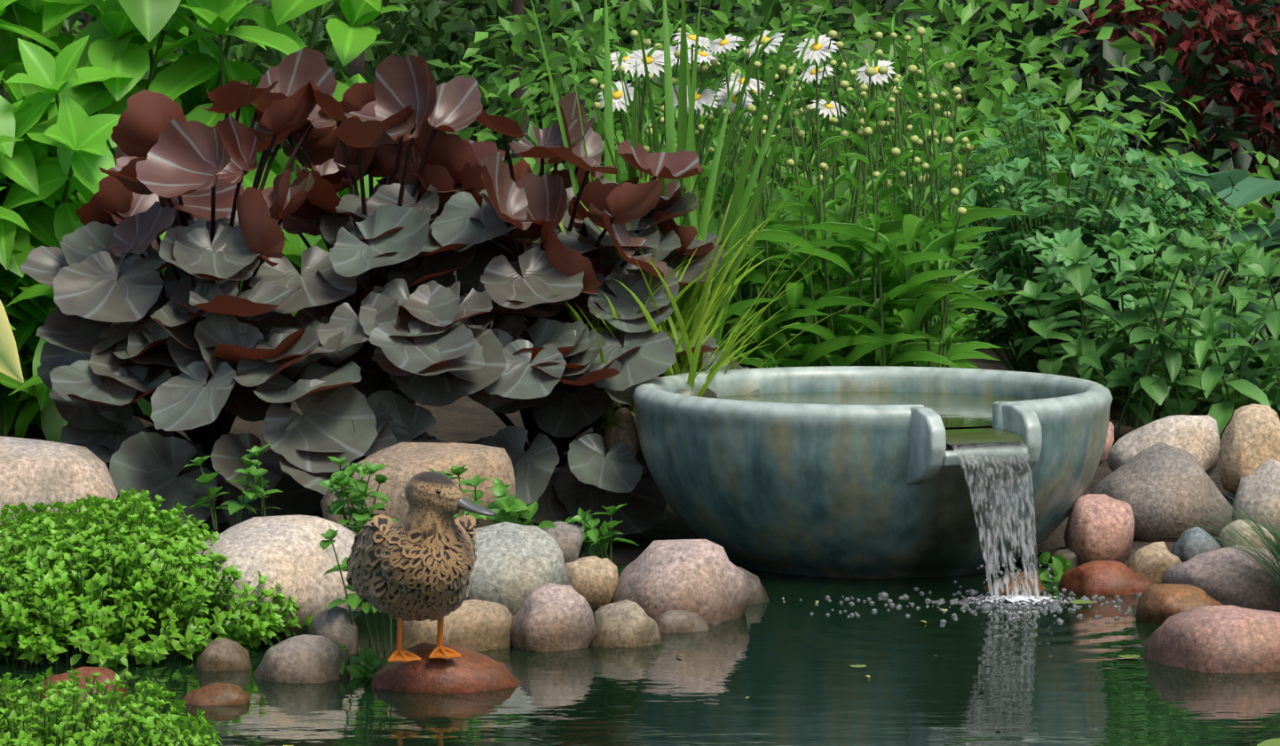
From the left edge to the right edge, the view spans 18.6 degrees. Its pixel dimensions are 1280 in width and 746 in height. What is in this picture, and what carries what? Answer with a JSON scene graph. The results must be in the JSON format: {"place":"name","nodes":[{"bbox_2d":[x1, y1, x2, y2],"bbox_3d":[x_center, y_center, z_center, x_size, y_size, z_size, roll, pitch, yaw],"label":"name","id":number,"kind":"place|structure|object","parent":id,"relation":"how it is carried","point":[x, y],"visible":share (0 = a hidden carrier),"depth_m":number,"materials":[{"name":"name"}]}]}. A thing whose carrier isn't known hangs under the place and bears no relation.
{"place":"outdoors","nodes":[
{"label":"outdoors","id":0,"kind":"place"},
{"bbox_2d":[0,548,1279,745],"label":"pond water","id":1,"kind":"structure","parent":0,"point":[797,678],"depth_m":5.37,"materials":[{"name":"green liquid"}]},
{"bbox_2d":[194,637,252,671],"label":"rock","id":2,"kind":"object","parent":1,"relation":"on","point":[222,654],"visible":0.67,"depth_m":5.52,"materials":[{"name":"stone"}]},
{"bbox_2d":[308,605,358,656],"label":"rock","id":3,"kind":"object","parent":1,"relation":"in","point":[335,623],"visible":0.6,"depth_m":5.65,"materials":[{"name":"stone"}]},
{"bbox_2d":[509,582,596,652],"bbox_3d":[-0.128,0.371,5.734,0.128,0.127,0.098,0,5,-2],"label":"rock","id":4,"kind":"object","parent":1,"relation":"on","point":[550,617],"visible":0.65,"depth_m":5.71,"materials":[{"name":"stone"}]},
{"bbox_2d":[565,555,618,613],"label":"rock","id":5,"kind":"object","parent":1,"relation":"on","point":[594,580],"visible":0.73,"depth_m":6.05,"materials":[{"name":"stone"}]},
{"bbox_2d":[590,599,662,647],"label":"rock","id":6,"kind":"object","parent":1,"relation":"on","point":[626,623],"visible":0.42,"depth_m":5.75,"materials":[{"name":"stone"}]},
{"bbox_2d":[254,600,1051,745],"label":"floating leaf litter","id":7,"kind":"object","parent":1,"relation":"on","point":[868,675],"visible":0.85,"depth_m":5.45,"materials":[{"name":"yellow"}]},
{"bbox_2d":[737,566,769,604],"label":"rock","id":8,"kind":"object","parent":1,"relation":"in","point":[757,591],"visible":0.21,"depth_m":6.20,"materials":[{"name":"stone"}]},
{"bbox_2d":[983,570,1046,592],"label":"rock","id":9,"kind":"object","parent":1,"relation":"on","point":[1041,587],"visible":0.04,"depth_m":6.33,"materials":[{"name":"stone"}]},
{"bbox_2d":[967,594,1068,607],"bbox_3d":[0.590,0.357,6.189,0.231,0.012,0.136,0,5,-2],"label":"foam","id":10,"kind":"object","parent":1,"relation":"on","point":[1017,597],"visible":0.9,"depth_m":6.18,"materials":[{"name":"white"}]},
{"bbox_2d":[781,558,1279,630],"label":"water droplets","id":11,"kind":"object","parent":1,"relation":"on","point":[1010,604],"visible":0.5,"depth_m":6.17,"materials":[{"name":"white liquid"}]},
{"bbox_2d":[850,599,1279,745],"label":"floating leaves","id":12,"kind":"object","parent":1,"relation":"on","point":[1272,742],"visible":0.6,"depth_m":5.54,"materials":[{"name":"green plant"}]},
{"bbox_2d":[2,0,1279,621],"bbox_3d":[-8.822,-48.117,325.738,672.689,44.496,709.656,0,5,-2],"label":"ground","id":13,"kind":"structure","parent":0,"point":[463,418],"depth_m":7.93,"materials":[{"name":"soil"}]},
{"bbox_2d":[0,300,23,382],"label":"leaf","id":14,"kind":"object","parent":13,"relation":"on","point":[10,364],"visible":1,"depth_m":6.79,"materials":[{"name":"yellow plant"}]},
{"bbox_2d":[0,435,118,536],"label":"rock","id":15,"kind":"object","parent":13,"relation":"on","point":[33,471],"visible":0.5,"depth_m":6.21,"materials":[{"name":"stone"}]},
{"bbox_2d":[77,10,84,31],"bbox_3d":[-2.099,-4.349,16.408,5.063,7.111,4.325,-2,5,-25],"label":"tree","id":16,"kind":"object","parent":13,"relation":"on","point":[81,27],"depth_m":16.69,"materials":[{"name":"green plant"}]},
{"bbox_2d":[36,666,128,700],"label":"rock","id":17,"kind":"object","parent":13,"relation":"on","point":[107,673],"visible":0.17,"depth_m":5.30,"materials":[{"name":"stone"}]},
{"bbox_2d":[0,665,222,745],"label":"ground cover plant","id":18,"kind":"object","parent":13,"relation":"on","point":[60,718],"visible":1,"depth_m":4.52,"materials":[{"name":"green plant"}]},
{"bbox_2d":[0,487,312,666],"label":"ground cover plant","id":19,"kind":"object","parent":13,"relation":"on","point":[129,556],"visible":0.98,"depth_m":5.66,"materials":[{"name":"green plant"}]},
{"bbox_2d":[0,0,407,442],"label":"hydrangea shrub","id":20,"kind":"object","parent":13,"relation":"on","point":[64,110],"visible":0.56,"depth_m":7.73,"materials":[{"name":"green plant"}]},
{"bbox_2d":[181,681,250,705],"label":"rock","id":21,"kind":"object","parent":13,"relation":"on","point":[217,693],"visible":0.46,"depth_m":5.24,"materials":[{"name":"stone"}]},
{"bbox_2d":[187,514,362,639],"bbox_3d":[-0.554,0.329,5.899,0.261,0.222,0.243,-4,6,-39],"label":"rock","id":22,"kind":"object","parent":13,"relation":"on","point":[291,557],"visible":0.48,"depth_m":5.81,"materials":[{"name":"stone"}]},
{"bbox_2d":[252,633,349,683],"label":"rock","id":23,"kind":"object","parent":13,"relation":"on","point":[304,659],"visible":0.62,"depth_m":5.43,"materials":[{"name":"stone"}]},
{"bbox_2d":[20,47,759,538],"bbox_3d":[-0.442,-0.146,7.041,1.320,0.879,1.170,0,5,-2],"label":"dark-leaved plant","id":24,"kind":"object","parent":13,"relation":"on","point":[372,342],"visible":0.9,"depth_m":6.84,"materials":[{"name":"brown plant"}]},
{"bbox_2d":[320,442,515,532],"bbox_3d":[-0.363,0.221,6.393,0.318,0.215,0.233,0,5,-2],"label":"rock","id":25,"kind":"object","parent":13,"relation":"on","point":[406,462],"visible":0.4,"depth_m":6.31,"materials":[{"name":"stone"}]},
{"bbox_2d":[370,642,520,693],"bbox_3d":[-0.273,0.436,5.419,0.200,0.120,0.189,4,6,43],"label":"rock","id":26,"kind":"object","parent":13,"relation":"on","point":[470,670],"visible":0.58,"depth_m":5.35,"materials":[{"name":"stone"}]},
{"bbox_2d":[346,471,496,662],"bbox_3d":[-0.314,0.253,5.381,0.164,0.262,0.354,-1,5,-16],"label":"mallard hen","id":27,"kind":"object","parent":26,"relation":"on","point":[417,562],"visible":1,"depth_m":5.26,"materials":[{"name":"brown"}]},
{"bbox_2d":[396,599,513,650],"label":"rock","id":28,"kind":"object","parent":13,"relation":"on","point":[477,625],"visible":0.4,"depth_m":5.71,"materials":[{"name":"stone"}]},
{"bbox_2d":[464,521,570,616],"bbox_3d":[-0.203,0.321,5.994,0.196,0.184,0.160,0,5,-2],"label":"rock","id":29,"kind":"object","parent":13,"relation":"on","point":[516,565],"visible":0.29,"depth_m":5.94,"materials":[{"name":"stone"}]},
{"bbox_2d":[541,521,583,562],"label":"rock","id":30,"kind":"object","parent":13,"relation":"on","point":[568,537],"visible":0.54,"depth_m":6.28,"materials":[{"name":"stone"}]},
{"bbox_2d":[604,407,641,459],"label":"rock","id":31,"kind":"object","parent":13,"relation":"on","point":[624,417],"visible":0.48,"depth_m":6.86,"materials":[{"name":"stone"}]},
{"bbox_2d":[184,443,1072,678],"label":"seedling plants","id":32,"kind":"object","parent":13,"relation":"on","point":[504,506],"visible":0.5,"depth_m":6.13,"materials":[{"name":"green plant"}]},
{"bbox_2d":[0,0,1279,355],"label":"shrubs","id":33,"kind":"object","parent":13,"relation":"on","point":[493,46],"visible":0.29,"depth_m":10.45,"materials":[{"name":"green plant"}]},
{"bbox_2d":[1044,0,1279,179],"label":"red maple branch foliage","id":34,"kind":"object","parent":33,"relation":"on","point":[1258,107],"visible":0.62,"depth_m":10.86,"materials":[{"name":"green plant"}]},
{"bbox_2d":[455,0,870,434],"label":"ornamental grass","id":35,"kind":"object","parent":13,"relation":"on","point":[692,317],"depth_m":7.13,"materials":[{"name":"green plant"}]},
{"bbox_2d":[612,538,749,624],"bbox_3d":[0.061,0.345,6.052,0.216,0.180,0.201,0,5,-2],"label":"rock","id":36,"kind":"object","parent":13,"relation":"on","point":[706,580],"visible":0.52,"depth_m":5.99,"materials":[{"name":"stone"}]},
{"bbox_2d":[655,609,711,632],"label":"rock","id":37,"kind":"object","parent":13,"relation":"on","point":[675,620],"visible":0.5,"depth_m":5.88,"materials":[{"name":"stone"}]},
{"bbox_2d":[583,15,1030,368],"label":"shasta daisy plants","id":38,"kind":"object","parent":13,"relation":"on","point":[909,248],"visible":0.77,"depth_m":7.54,"materials":[{"name":"green plant"}]},
{"bbox_2d":[632,365,1112,578],"bbox_3d":[0.396,0.205,6.702,0.818,0.372,0.818,2,5,25],"label":"water bowl","id":39,"kind":"object","parent":13,"relation":"on","point":[850,491],"visible":0.77,"depth_m":6.41,"materials":[{"name":"ceramic"}]},
{"bbox_2d":[717,391,1035,443],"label":"bowl water","id":40,"kind":"structure","parent":39,"relation":"in","point":[967,418],"depth_m":6.82,"materials":[{"name":"green liquid"}]},
{"bbox_2d":[948,441,1039,604],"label":"waterfall","id":41,"kind":"structure","parent":39,"relation":"attached to","point":[1006,513],"depth_m":6.20,"materials":[{"name":"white liquid"}]},
{"bbox_2d":[1046,546,1080,570],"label":"rock","id":42,"kind":"object","parent":13,"relation":"on","point":[1068,553],"visible":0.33,"depth_m":6.58,"materials":[{"name":"stone"}]},
{"bbox_2d":[880,92,1272,378],"bbox_3d":[0.900,-0.262,8.289,0.857,0.663,0.689,0,5,-2],"label":"leafy shrub","id":43,"kind":"object","parent":13,"relation":"on","point":[1036,244],"visible":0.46,"depth_m":8.19,"materials":[{"name":"green plant"}]},
{"bbox_2d":[1063,493,1134,564],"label":"rock","id":44,"kind":"object","parent":13,"relation":"on","point":[1100,526],"visible":0.75,"depth_m":6.56,"materials":[{"name":"stone"}]},
{"bbox_2d":[1058,560,1153,594],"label":"rock","id":45,"kind":"object","parent":13,"relation":"on","point":[1105,577],"visible":0.46,"depth_m":6.30,"materials":[{"name":"stone"}]},
{"bbox_2d":[1098,421,1114,465],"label":"rock","id":46,"kind":"object","parent":13,"relation":"on","point":[1110,441],"visible":0.29,"depth_m":7.10,"materials":[{"name":"stone"}]},
{"bbox_2d":[989,168,1279,369],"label":"leafy plant","id":47,"kind":"object","parent":13,"relation":"on","point":[1250,188],"visible":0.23,"depth_m":8.59,"materials":[{"name":"green plant"}]},
{"bbox_2d":[1007,219,1279,434],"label":"plants","id":48,"kind":"object","parent":13,"relation":"on","point":[1206,348],"visible":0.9,"depth_m":7.76,"materials":[{"name":"green plant"}]},
{"bbox_2d":[1127,541,1182,584],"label":"rock","id":49,"kind":"object","parent":13,"relation":"on","point":[1153,561],"visible":0.44,"depth_m":6.37,"materials":[{"name":"stone"}]},
{"bbox_2d":[1090,442,1232,542],"bbox_3d":[0.920,0.245,6.929,0.271,0.247,0.223,0,5,-2],"label":"rock","id":50,"kind":"object","parent":13,"relation":"on","point":[1157,486],"visible":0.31,"depth_m":6.84,"materials":[{"name":"stone"}]},
{"bbox_2d":[1106,414,1219,475],"bbox_3d":[0.983,0.150,7.323,0.224,0.148,0.160,0,5,-2],"label":"rock","id":51,"kind":"object","parent":13,"relation":"on","point":[1197,437],"visible":0.62,"depth_m":7.27,"materials":[{"name":"stone"}]},
{"bbox_2d":[1135,583,1223,624],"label":"rock","id":52,"kind":"object","parent":13,"relation":"on","point":[1160,604],"visible":0.62,"depth_m":5.97,"materials":[{"name":"stone"}]},
{"bbox_2d":[1170,526,1221,561],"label":"rock","id":53,"kind":"object","parent":13,"relation":"on","point":[1184,549],"visible":0.48,"depth_m":6.48,"materials":[{"name":"stone"}]},
{"bbox_2d":[1143,604,1279,672],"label":"rock","id":54,"kind":"object","parent":13,"relation":"on","point":[1229,638],"visible":0.6,"depth_m":5.53,"materials":[{"name":"stone"}]},
{"bbox_2d":[1160,545,1279,609],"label":"rock","id":55,"kind":"object","parent":13,"relation":"on","point":[1224,576],"visible":0.56,"depth_m":6.15,"materials":[{"name":"stone"}]},
{"bbox_2d":[1161,453,1279,586],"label":"fine grass tuft","id":56,"kind":"object","parent":13,"relation":"on","point":[1270,542],"visible":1,"depth_m":6.08,"materials":[{"name":"green plant"}]},
{"bbox_2d":[1218,519,1275,549],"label":"rock","id":57,"kind":"object","parent":13,"relation":"on","point":[1225,530],"visible":0.21,"depth_m":6.48,"materials":[{"name":"stone"}]},
{"bbox_2d":[1218,403,1279,494],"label":"rock","id":58,"kind":"object","parent":13,"relation":"on","point":[1250,430],"visible":0.62,"depth_m":7.19,"materials":[{"name":"stone"}]},
{"bbox_2d":[1232,458,1279,552],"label":"rock","id":59,"kind":"object","parent":13,"relation":"on","point":[1251,484],"visible":0.42,"depth_m":6.75,"materials":[{"name":"stone"}]}
]}

